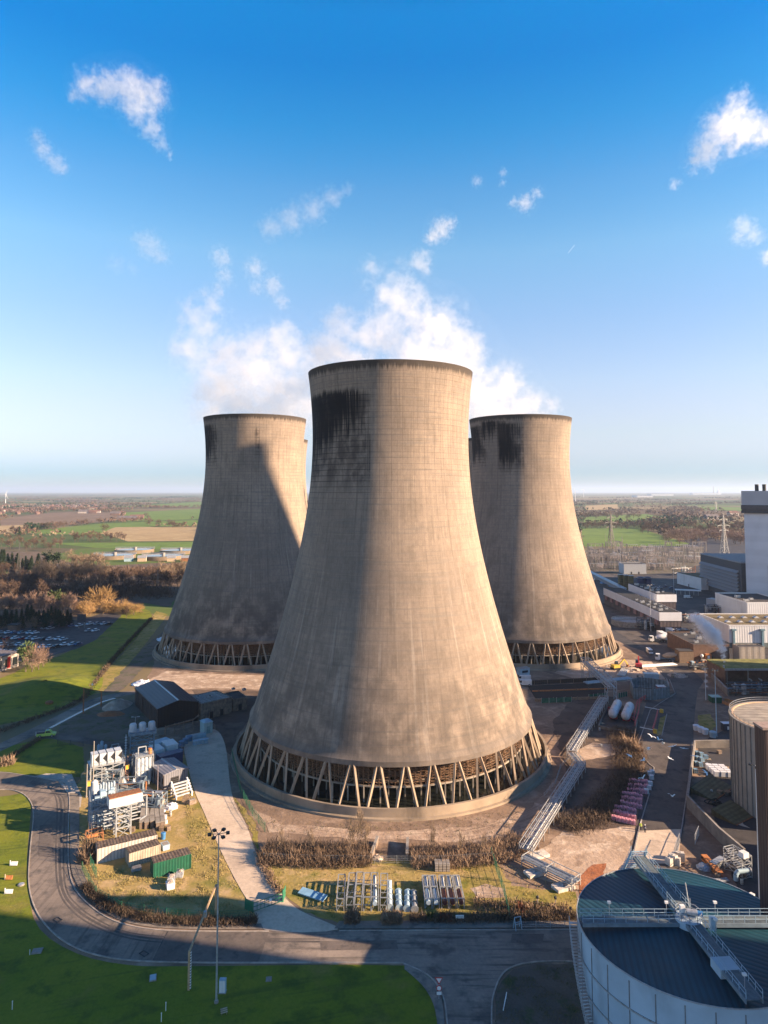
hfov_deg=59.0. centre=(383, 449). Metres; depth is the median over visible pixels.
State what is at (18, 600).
bare tree
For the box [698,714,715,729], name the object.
grass island
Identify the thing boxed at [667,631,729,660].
brick hall
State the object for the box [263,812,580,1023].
weeds
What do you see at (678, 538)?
bare tree
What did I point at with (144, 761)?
vessel bundle
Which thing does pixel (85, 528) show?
field
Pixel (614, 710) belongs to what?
white tank
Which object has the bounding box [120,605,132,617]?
bare tree
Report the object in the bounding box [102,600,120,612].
willow bush
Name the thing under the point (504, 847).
bare hedge
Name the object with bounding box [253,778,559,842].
trodden soil
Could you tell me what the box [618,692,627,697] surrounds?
net fence
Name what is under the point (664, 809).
yard road
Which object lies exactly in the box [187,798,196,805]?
stone block
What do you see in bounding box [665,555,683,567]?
line gantry
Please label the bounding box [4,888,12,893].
marker board
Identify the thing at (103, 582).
bare tree
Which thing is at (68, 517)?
field
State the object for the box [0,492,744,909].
ground
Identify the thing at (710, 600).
grey kiosk
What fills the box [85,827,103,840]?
rusty frame
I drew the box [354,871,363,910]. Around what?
pipe trestle
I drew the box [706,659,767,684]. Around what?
pump house
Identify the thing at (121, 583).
cleared ground
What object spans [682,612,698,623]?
pipework
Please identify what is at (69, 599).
bare tree
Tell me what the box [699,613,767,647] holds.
white hall
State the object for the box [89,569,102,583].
bare tree
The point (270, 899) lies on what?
field gate
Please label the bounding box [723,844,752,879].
scaffold
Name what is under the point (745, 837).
yard
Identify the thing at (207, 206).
sky
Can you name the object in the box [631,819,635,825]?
bag pallet
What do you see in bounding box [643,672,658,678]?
steel box
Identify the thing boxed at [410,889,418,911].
pipe piece
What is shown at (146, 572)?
bare tree
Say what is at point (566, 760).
wire fence
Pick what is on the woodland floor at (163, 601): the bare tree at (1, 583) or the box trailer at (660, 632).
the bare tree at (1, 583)
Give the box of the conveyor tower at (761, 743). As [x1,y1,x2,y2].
[753,722,767,914]
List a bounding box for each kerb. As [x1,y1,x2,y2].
[0,789,210,963]
[2,772,210,931]
[211,929,572,1023]
[632,679,692,857]
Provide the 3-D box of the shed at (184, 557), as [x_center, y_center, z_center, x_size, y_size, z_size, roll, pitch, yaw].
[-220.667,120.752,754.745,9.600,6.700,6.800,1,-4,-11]
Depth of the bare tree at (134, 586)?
505.88 m
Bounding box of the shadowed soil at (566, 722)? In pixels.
[544,696,642,831]
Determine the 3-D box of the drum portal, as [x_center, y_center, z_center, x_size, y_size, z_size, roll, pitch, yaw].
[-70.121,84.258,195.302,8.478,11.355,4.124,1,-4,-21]
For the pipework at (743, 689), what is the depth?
259.99 m
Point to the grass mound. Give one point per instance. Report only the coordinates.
(33, 692)
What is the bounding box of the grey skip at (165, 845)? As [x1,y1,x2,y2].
[160,841,169,850]
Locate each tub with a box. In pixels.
[179,740,184,746]
[693,724,699,730]
[697,726,703,732]
[701,728,708,734]
[709,730,716,737]
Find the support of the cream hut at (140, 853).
on the dry grass at (177, 834)
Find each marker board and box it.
[4,874,12,879]
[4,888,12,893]
[10,860,17,865]
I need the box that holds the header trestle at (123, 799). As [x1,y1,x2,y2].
[103,788,147,836]
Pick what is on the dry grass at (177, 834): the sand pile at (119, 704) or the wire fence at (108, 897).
the wire fence at (108, 897)
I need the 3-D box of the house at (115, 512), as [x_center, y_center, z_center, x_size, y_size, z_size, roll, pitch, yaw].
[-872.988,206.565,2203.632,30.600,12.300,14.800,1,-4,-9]
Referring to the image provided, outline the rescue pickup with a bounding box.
[36,729,56,737]
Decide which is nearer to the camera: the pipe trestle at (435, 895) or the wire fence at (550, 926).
the wire fence at (550, 926)
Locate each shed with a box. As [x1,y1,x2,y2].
[124,555,133,561]
[134,679,199,727]
[137,555,146,561]
[151,757,189,790]
[167,555,175,561]
[181,555,188,561]
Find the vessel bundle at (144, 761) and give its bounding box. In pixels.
[133,746,153,782]
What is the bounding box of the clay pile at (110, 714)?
[97,711,124,716]
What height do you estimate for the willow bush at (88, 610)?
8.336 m
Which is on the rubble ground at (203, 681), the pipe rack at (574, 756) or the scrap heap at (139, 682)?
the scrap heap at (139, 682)
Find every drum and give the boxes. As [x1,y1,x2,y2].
[161,831,165,839]
[182,794,190,803]
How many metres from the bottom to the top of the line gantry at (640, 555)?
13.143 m
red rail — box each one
[633,695,645,720]
[634,698,639,725]
[652,709,657,730]
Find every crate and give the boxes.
[159,825,164,831]
[165,824,170,830]
[434,859,438,871]
[438,859,441,871]
[442,859,445,871]
[446,859,449,871]
[715,872,721,877]
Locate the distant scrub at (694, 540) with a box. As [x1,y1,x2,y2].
[0,498,743,541]
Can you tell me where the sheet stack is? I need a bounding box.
[709,856,725,867]
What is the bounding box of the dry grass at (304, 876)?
[267,862,485,885]
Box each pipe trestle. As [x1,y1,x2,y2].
[336,874,345,910]
[346,872,355,910]
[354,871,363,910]
[363,872,370,910]
[371,872,378,910]
[380,873,387,910]
[422,875,431,908]
[429,875,439,908]
[438,875,448,908]
[445,875,455,908]
[452,875,464,908]
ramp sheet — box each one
[690,774,730,800]
[711,800,753,825]
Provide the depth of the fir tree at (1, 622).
383.98 m
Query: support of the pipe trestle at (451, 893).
on the site ground at (690, 846)
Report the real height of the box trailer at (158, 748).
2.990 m
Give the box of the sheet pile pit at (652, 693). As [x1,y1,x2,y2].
[630,674,669,699]
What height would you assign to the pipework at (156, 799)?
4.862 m
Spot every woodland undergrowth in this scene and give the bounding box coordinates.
[0,563,186,579]
[0,579,176,600]
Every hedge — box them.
[0,615,152,732]
[0,737,44,766]
[77,875,258,927]
[256,831,373,870]
[408,901,576,924]
[409,825,537,870]
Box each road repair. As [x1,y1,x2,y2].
[38,824,53,856]
[153,932,268,961]
[320,940,397,950]
[511,934,543,942]
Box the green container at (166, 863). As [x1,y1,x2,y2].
[150,847,190,877]
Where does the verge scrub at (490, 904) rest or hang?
on the dry grass at (324, 909)
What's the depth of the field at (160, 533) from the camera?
1248.56 m
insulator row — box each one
[589,563,606,569]
[649,563,666,569]
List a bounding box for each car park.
[0,612,120,663]
[635,580,696,597]
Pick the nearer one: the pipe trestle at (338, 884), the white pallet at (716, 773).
the pipe trestle at (338, 884)
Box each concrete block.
[665,856,672,866]
[668,852,677,865]
[676,857,680,866]
[677,851,684,861]
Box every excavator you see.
[610,659,629,669]
[635,656,641,668]
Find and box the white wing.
[715,592,767,612]
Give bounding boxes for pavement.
[70,793,210,928]
[211,923,262,928]
[334,920,576,928]
[404,964,443,1023]
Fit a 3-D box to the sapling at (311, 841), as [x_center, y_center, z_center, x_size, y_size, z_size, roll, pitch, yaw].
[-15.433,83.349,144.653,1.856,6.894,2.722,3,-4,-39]
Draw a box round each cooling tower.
[152,413,306,671]
[231,359,550,821]
[303,439,307,506]
[468,438,471,485]
[469,414,622,670]
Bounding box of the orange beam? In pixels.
[701,854,722,877]
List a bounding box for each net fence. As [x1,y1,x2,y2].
[541,697,571,702]
[589,693,605,696]
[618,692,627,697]
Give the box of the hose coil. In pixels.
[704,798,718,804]
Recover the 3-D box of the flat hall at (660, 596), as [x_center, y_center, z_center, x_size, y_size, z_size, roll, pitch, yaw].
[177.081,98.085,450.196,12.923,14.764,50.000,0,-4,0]
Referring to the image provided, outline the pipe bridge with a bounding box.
[580,657,616,701]
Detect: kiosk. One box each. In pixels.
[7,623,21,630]
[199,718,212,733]
[706,598,714,609]
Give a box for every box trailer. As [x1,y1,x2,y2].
[148,743,164,753]
[161,739,177,751]
[657,631,666,639]
[665,627,672,632]
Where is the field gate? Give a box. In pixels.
[252,889,283,912]
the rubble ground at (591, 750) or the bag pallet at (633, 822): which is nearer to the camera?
the bag pallet at (633, 822)
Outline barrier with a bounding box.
[513,916,521,928]
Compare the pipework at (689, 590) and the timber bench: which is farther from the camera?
the pipework at (689, 590)
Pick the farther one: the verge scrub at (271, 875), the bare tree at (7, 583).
the bare tree at (7, 583)
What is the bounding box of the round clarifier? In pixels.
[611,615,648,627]
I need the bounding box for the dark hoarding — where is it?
[77,614,85,626]
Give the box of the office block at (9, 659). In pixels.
[0,650,18,671]
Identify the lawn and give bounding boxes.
[0,609,151,724]
[0,738,84,777]
[0,793,436,1023]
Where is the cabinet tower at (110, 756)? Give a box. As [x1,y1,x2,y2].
[87,747,129,786]
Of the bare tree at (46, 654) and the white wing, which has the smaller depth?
the bare tree at (46, 654)
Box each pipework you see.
[92,764,126,782]
[116,776,149,792]
[126,748,155,777]
[127,789,167,813]
[636,617,655,629]
[672,566,695,573]
[672,628,692,630]
[675,589,700,595]
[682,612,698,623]
[686,659,706,670]
[704,604,720,612]
[726,681,767,695]
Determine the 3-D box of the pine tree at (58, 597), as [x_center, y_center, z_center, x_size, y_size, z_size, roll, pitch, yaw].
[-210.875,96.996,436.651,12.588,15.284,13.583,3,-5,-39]
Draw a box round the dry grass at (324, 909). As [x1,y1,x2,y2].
[232,795,577,921]
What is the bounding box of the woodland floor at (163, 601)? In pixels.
[0,552,184,628]
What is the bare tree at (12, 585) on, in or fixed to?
on the woodland floor at (163, 601)
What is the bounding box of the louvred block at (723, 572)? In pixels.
[699,553,745,591]
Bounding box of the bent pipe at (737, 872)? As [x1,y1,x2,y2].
[733,867,751,881]
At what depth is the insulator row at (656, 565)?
669.73 m
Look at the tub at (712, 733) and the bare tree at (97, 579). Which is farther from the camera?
the bare tree at (97, 579)
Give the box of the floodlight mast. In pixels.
[208,827,229,1003]
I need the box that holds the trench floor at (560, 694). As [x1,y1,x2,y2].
[528,682,606,697]
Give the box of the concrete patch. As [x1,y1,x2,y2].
[631,829,680,863]
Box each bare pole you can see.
[85,764,87,797]
[93,741,94,779]
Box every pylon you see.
[13,543,26,571]
[605,512,616,547]
[718,515,729,552]
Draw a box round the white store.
[677,572,708,589]
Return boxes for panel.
[245,897,251,911]
[674,833,679,850]
[695,826,698,842]
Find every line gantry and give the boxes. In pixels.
[587,543,602,552]
[587,550,604,560]
[589,556,608,568]
[590,553,608,565]
[603,554,622,566]
[611,544,627,553]
[639,554,658,566]
[645,557,664,569]
[661,551,669,561]
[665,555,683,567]
[686,547,703,553]
[687,549,694,560]
[692,541,706,551]
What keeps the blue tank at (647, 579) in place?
on the yard at (690, 605)
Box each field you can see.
[0,512,119,525]
[0,525,27,533]
[30,520,197,534]
[50,542,192,548]
[100,527,196,540]
[123,502,201,506]
[125,509,199,521]
[581,528,687,546]
[582,514,661,522]
[586,504,617,509]
[698,506,741,510]
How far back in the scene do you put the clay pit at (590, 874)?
138.17 m
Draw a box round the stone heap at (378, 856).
[372,854,382,861]
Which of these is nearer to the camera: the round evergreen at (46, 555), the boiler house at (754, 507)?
the boiler house at (754, 507)
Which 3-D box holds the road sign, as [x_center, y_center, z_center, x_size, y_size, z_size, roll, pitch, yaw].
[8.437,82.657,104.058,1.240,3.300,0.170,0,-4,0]
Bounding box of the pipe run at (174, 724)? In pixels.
[159,714,198,736]
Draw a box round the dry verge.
[89,611,167,695]
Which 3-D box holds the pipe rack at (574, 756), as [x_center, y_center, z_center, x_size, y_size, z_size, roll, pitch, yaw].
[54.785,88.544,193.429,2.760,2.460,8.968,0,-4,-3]
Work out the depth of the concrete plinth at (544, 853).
144.45 m
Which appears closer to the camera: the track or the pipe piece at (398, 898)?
the pipe piece at (398, 898)
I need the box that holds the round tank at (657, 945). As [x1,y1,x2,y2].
[569,845,767,1023]
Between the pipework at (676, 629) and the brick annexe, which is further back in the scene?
the pipework at (676, 629)
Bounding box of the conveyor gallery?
[590,570,626,589]
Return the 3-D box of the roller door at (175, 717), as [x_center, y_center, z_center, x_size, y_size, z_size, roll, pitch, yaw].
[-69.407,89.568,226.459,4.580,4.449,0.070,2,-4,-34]
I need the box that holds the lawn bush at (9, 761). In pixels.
[0,751,16,766]
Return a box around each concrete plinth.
[523,867,546,878]
[528,849,549,858]
[551,880,574,893]
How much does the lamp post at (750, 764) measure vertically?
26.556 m
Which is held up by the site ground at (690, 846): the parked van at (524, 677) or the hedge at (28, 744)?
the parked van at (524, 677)
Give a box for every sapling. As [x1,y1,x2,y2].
[278,828,285,850]
[307,826,314,849]
[346,816,355,851]
[352,806,365,848]
[362,819,371,843]
[429,823,435,848]
[458,829,464,847]
[481,831,486,848]
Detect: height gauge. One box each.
[83,683,101,713]
[187,884,216,990]
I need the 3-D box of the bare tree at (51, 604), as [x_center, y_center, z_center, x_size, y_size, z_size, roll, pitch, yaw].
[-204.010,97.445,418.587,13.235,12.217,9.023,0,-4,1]
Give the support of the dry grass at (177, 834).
on the site ground at (690, 846)
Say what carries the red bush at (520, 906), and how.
on the dry grass at (324, 909)
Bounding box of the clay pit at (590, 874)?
[578,864,608,890]
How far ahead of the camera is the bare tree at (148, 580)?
532.53 m
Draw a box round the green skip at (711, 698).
[708,695,721,702]
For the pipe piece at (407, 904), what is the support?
on the dry grass at (324, 909)
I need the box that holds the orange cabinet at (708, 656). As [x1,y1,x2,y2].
[705,654,711,658]
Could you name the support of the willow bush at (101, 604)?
on the ground at (154, 608)
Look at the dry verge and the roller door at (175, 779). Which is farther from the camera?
the dry verge
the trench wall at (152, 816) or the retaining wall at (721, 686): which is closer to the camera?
the trench wall at (152, 816)
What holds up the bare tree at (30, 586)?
on the woodland floor at (163, 601)
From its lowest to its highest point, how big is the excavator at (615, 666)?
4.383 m
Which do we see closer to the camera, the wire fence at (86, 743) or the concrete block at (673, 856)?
the concrete block at (673, 856)
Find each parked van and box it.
[518,675,530,679]
[519,679,531,685]
[646,647,652,653]
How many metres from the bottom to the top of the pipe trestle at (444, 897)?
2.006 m
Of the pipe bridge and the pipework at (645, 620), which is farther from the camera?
the pipework at (645, 620)
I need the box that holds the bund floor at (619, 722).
[600,707,635,731]
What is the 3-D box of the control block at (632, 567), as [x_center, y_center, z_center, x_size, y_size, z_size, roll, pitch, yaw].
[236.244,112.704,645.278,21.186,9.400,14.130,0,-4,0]
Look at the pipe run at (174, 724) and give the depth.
218.43 m
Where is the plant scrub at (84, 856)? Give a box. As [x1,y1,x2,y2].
[70,828,99,864]
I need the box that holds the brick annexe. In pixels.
[674,648,693,662]
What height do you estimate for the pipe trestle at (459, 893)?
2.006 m
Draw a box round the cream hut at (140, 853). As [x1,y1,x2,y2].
[125,839,160,867]
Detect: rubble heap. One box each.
[164,802,177,810]
[617,666,628,676]
[621,666,639,671]
[644,669,661,673]
[667,672,687,677]
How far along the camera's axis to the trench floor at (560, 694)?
264.94 m
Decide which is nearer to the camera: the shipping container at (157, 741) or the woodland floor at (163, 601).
the shipping container at (157, 741)
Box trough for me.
[186,732,205,739]
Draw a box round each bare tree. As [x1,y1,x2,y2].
[0,579,7,596]
[0,593,13,611]
[0,594,16,609]
[0,596,8,615]
[0,639,14,649]
[3,580,19,593]
[4,578,12,592]
[6,571,19,580]
[7,537,14,548]
[12,596,26,611]
[14,572,24,582]
[15,575,27,593]
[20,645,44,671]
[21,572,32,587]
[22,593,33,604]
[25,595,38,609]
[25,615,37,631]
[26,581,33,590]
[27,590,41,603]
[28,574,39,582]
[31,643,48,668]
[34,595,47,612]
[35,559,46,571]
[36,579,46,595]
[37,561,49,579]
[37,648,53,666]
[39,579,53,590]
[40,536,47,547]
[42,565,51,581]
[43,594,50,612]
[44,584,59,593]
[45,599,62,611]
[46,568,60,583]
[46,594,56,605]
[50,597,62,608]
[52,562,65,573]
[52,570,64,584]
[57,557,69,568]
[60,599,67,613]
[61,594,77,609]
[62,566,76,582]
[64,549,74,564]
[65,578,77,589]
[68,594,77,613]
[70,562,82,581]
[72,579,81,587]
[74,556,83,563]
[76,565,89,576]
[79,578,95,590]
[82,554,90,562]
[83,561,94,575]
[88,563,102,581]
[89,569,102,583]
[90,551,100,562]
[90,572,103,587]
[92,554,105,562]
[96,564,108,575]
[101,559,110,571]
[101,577,111,588]
[107,569,115,578]
[113,567,124,577]
[117,574,126,588]
[117,578,130,596]
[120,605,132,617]
[125,577,139,591]
[132,566,141,578]
[133,572,146,588]
[142,567,153,578]
[144,574,155,586]
[148,575,156,585]
[154,569,161,584]
[156,560,167,568]
[157,575,165,587]
[163,572,173,581]
[166,575,175,586]
[171,573,181,588]
[645,523,653,530]
[661,532,671,542]
[674,529,684,539]
[674,534,685,543]
[708,530,720,540]
[729,532,744,543]
[734,521,743,528]
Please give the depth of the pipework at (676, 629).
358.99 m
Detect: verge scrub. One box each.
[253,847,283,893]
[473,890,568,915]
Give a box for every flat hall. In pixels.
[603,588,681,631]
[628,583,676,609]
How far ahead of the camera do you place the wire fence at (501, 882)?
133.30 m
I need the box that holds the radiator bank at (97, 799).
[88,779,117,833]
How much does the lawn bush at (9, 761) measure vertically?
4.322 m
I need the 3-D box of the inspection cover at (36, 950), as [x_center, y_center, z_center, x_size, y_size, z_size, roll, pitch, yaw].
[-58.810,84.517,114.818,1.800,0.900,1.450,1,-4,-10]
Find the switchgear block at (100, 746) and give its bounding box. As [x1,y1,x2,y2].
[94,741,108,769]
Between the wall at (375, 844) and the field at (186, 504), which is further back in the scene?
the field at (186, 504)
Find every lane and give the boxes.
[36,734,131,749]
[639,700,658,754]
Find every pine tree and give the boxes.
[16,640,34,671]
[46,588,61,606]
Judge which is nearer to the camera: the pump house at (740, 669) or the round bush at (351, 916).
the round bush at (351, 916)
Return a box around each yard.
[591,538,767,672]
[698,731,758,897]
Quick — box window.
[13,656,16,664]
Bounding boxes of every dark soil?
[57,699,152,743]
[193,690,258,752]
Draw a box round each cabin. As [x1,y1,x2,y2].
[516,666,529,674]
[720,721,728,730]
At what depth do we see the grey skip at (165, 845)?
147.32 m
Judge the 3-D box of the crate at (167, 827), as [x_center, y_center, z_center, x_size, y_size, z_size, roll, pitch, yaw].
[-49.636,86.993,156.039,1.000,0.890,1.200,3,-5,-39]
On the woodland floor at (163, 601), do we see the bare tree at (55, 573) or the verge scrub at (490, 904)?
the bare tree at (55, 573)
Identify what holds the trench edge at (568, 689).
on the site ground at (690, 846)
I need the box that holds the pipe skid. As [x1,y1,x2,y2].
[170,777,192,799]
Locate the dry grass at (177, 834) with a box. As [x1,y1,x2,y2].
[69,755,255,924]
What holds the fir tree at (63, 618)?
on the car park at (75, 634)
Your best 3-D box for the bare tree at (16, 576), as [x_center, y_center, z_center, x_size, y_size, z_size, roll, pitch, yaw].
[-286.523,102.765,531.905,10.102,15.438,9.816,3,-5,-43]
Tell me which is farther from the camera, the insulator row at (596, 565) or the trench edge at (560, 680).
the insulator row at (596, 565)
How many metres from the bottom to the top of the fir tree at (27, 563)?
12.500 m
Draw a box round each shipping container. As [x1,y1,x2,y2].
[149,737,169,745]
[156,749,182,762]
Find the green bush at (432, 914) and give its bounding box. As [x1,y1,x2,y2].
[425,910,437,920]
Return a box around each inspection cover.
[29,947,43,954]
[149,974,156,981]
[266,976,271,981]
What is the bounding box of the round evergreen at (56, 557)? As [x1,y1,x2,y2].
[47,552,60,563]
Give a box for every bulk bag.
[166,878,174,890]
[168,873,175,880]
[176,868,183,878]
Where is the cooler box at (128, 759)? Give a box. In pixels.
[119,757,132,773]
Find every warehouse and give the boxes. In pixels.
[631,495,652,496]
[647,494,672,495]
[689,493,719,494]
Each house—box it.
[78,510,88,512]
[110,511,120,514]
[118,516,137,519]
[192,690,231,719]
[224,687,246,710]
[704,514,719,519]
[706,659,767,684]
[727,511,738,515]
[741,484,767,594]
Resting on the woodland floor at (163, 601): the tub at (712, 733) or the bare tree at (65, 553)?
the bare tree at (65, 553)
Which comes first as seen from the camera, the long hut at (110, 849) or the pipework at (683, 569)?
the long hut at (110, 849)
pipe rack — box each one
[519,761,585,855]
[521,850,580,890]
[566,695,608,755]
[567,750,585,766]
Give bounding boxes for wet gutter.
[49,698,115,727]
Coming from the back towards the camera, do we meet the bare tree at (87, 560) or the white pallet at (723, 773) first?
the bare tree at (87, 560)
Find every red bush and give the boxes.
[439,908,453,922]
[515,899,526,911]
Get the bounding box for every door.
[126,850,128,865]
[169,710,182,724]
[171,776,178,785]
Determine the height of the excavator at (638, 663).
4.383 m
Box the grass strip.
[657,715,665,734]
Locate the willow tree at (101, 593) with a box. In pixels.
[78,583,117,609]
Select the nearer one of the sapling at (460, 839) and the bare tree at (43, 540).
the sapling at (460, 839)
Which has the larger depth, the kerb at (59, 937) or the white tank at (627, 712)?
the white tank at (627, 712)
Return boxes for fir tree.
[0,549,5,564]
[0,609,9,625]
[0,615,4,628]
[5,553,9,566]
[7,610,13,623]
[9,552,13,569]
[11,553,19,568]
[13,609,19,622]
[19,609,25,622]
[21,558,25,569]
[21,616,25,627]
[24,559,29,571]
[24,604,32,622]
[27,558,33,571]
[27,605,32,620]
[32,612,40,628]
[33,553,41,569]
[40,612,49,627]
[46,609,52,624]
[48,606,55,622]
[52,609,63,626]
[60,614,66,625]
[64,609,71,625]
[68,613,73,623]
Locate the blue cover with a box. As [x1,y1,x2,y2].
[298,887,327,901]
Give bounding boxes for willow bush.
[72,600,85,612]
[78,600,96,613]
[84,605,95,615]
[86,598,100,610]
[95,598,113,611]
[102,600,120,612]
[105,600,121,612]
[114,600,131,612]
[127,603,140,614]
[135,603,144,612]
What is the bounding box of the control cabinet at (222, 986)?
[218,977,226,993]
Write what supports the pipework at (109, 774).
on the dry grass at (177, 834)
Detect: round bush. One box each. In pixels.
[342,901,360,924]
[380,905,404,925]
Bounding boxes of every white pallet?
[713,770,720,776]
[720,770,726,777]
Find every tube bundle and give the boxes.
[583,676,632,683]
[640,663,676,667]
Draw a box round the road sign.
[435,977,442,994]
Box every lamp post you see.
[711,669,718,737]
[748,763,759,898]
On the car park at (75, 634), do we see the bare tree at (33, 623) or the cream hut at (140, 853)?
the bare tree at (33, 623)
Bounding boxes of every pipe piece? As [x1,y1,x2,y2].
[386,880,393,910]
[395,888,402,910]
[403,888,410,911]
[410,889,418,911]
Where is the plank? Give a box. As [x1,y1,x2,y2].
[714,877,729,881]
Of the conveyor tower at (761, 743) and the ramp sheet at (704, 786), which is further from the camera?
the ramp sheet at (704, 786)
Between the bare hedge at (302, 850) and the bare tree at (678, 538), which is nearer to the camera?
the bare hedge at (302, 850)
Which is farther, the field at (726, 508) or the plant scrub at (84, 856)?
the field at (726, 508)
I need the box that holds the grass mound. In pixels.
[0,674,102,708]
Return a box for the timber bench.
[220,1007,227,1014]
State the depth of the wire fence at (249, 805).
169.89 m
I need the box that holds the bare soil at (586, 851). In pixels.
[535,827,633,890]
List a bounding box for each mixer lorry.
[648,634,666,641]
[655,652,676,661]
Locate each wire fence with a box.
[57,740,128,749]
[82,862,248,919]
[86,839,96,875]
[232,751,264,829]
[263,852,491,863]
[491,847,509,914]
[522,921,576,927]
[544,753,571,794]
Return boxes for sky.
[0,0,767,491]
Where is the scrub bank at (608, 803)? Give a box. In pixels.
[552,724,650,837]
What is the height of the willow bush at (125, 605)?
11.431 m
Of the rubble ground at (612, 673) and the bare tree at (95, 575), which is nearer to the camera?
the rubble ground at (612, 673)
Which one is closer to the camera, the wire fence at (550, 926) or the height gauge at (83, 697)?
the wire fence at (550, 926)
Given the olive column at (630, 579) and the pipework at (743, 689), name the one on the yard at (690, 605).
the olive column at (630, 579)
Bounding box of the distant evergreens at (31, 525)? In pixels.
[3,496,735,529]
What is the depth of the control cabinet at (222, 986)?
105.23 m
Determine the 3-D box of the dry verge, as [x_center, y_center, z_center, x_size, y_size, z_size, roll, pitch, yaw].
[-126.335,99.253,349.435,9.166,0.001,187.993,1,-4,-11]
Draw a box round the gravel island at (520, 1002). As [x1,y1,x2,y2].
[495,963,586,1023]
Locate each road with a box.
[0,690,135,750]
[0,772,192,960]
[259,930,577,1023]
[593,570,703,688]
[631,676,697,869]
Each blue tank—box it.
[636,576,643,583]
[644,576,650,584]
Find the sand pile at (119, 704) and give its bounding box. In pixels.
[102,698,132,711]
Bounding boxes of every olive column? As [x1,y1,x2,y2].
[618,574,622,585]
[623,574,627,589]
[628,575,633,590]
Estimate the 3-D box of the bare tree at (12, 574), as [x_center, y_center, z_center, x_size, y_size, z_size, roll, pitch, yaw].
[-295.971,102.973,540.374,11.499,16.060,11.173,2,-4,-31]
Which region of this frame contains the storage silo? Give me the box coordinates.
[728,697,767,817]
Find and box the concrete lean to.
[732,644,764,658]
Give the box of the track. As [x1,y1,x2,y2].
[103,632,162,691]
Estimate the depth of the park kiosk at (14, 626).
376.31 m
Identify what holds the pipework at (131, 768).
on the dry grass at (177, 834)
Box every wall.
[139,801,145,828]
[144,805,150,829]
[149,801,154,827]
[154,807,160,829]
[159,806,164,827]
[370,836,378,858]
[406,837,408,859]
[598,704,637,735]
[686,795,745,863]
[687,739,729,795]
[711,673,728,695]
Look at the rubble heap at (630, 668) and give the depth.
295.18 m
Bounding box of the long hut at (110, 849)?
[95,828,157,863]
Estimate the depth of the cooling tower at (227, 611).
317.26 m
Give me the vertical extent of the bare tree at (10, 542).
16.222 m
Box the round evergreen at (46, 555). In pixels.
[40,550,52,562]
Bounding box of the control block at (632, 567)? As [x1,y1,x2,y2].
[619,562,645,573]
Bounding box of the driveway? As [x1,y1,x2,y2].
[184,729,336,931]
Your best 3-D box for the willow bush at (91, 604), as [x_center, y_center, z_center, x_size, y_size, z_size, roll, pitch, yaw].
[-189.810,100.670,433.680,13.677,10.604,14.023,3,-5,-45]
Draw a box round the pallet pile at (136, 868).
[131,864,141,871]
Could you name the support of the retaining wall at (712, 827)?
on the site ground at (690, 846)
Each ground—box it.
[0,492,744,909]
[32,640,767,1023]
[89,580,152,586]
[149,670,263,689]
[470,884,506,897]
[555,659,664,680]
[567,742,623,760]
[586,546,703,574]
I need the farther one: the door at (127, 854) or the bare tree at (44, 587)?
the bare tree at (44, 587)
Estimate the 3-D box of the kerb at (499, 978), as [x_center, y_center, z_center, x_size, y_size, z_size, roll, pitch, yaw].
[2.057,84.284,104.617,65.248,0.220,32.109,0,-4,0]
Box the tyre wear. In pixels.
[49,787,319,942]
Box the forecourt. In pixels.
[38,773,81,806]
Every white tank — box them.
[608,699,621,718]
[621,702,633,720]
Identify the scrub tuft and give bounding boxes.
[617,729,644,754]
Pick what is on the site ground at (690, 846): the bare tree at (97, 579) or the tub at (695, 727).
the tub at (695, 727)
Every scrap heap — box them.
[131,679,149,685]
[696,862,711,871]
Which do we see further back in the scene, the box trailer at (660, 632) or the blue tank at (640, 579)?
the blue tank at (640, 579)
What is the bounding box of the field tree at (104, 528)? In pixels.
[100,524,109,530]
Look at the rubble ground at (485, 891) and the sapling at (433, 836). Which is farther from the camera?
the sapling at (433, 836)
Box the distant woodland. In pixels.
[0,496,744,537]
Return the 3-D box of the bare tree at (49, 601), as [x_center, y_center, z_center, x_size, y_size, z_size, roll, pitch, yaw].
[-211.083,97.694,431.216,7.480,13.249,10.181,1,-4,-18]
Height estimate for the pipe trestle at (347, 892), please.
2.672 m
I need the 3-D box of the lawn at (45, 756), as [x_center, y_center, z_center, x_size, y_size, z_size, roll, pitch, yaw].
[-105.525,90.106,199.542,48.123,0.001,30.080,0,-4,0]
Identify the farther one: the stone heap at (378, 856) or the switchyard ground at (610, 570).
the switchyard ground at (610, 570)
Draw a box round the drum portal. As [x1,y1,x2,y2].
[124,720,155,757]
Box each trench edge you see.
[532,677,597,684]
[532,688,606,691]
[535,696,606,701]
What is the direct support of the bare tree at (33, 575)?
on the woodland floor at (163, 601)
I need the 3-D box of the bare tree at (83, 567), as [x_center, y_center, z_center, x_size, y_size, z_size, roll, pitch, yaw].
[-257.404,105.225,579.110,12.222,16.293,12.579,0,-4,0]
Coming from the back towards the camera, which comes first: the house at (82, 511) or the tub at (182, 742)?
the house at (82, 511)
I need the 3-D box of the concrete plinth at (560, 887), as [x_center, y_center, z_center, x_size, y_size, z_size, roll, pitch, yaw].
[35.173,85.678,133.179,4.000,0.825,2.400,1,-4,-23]

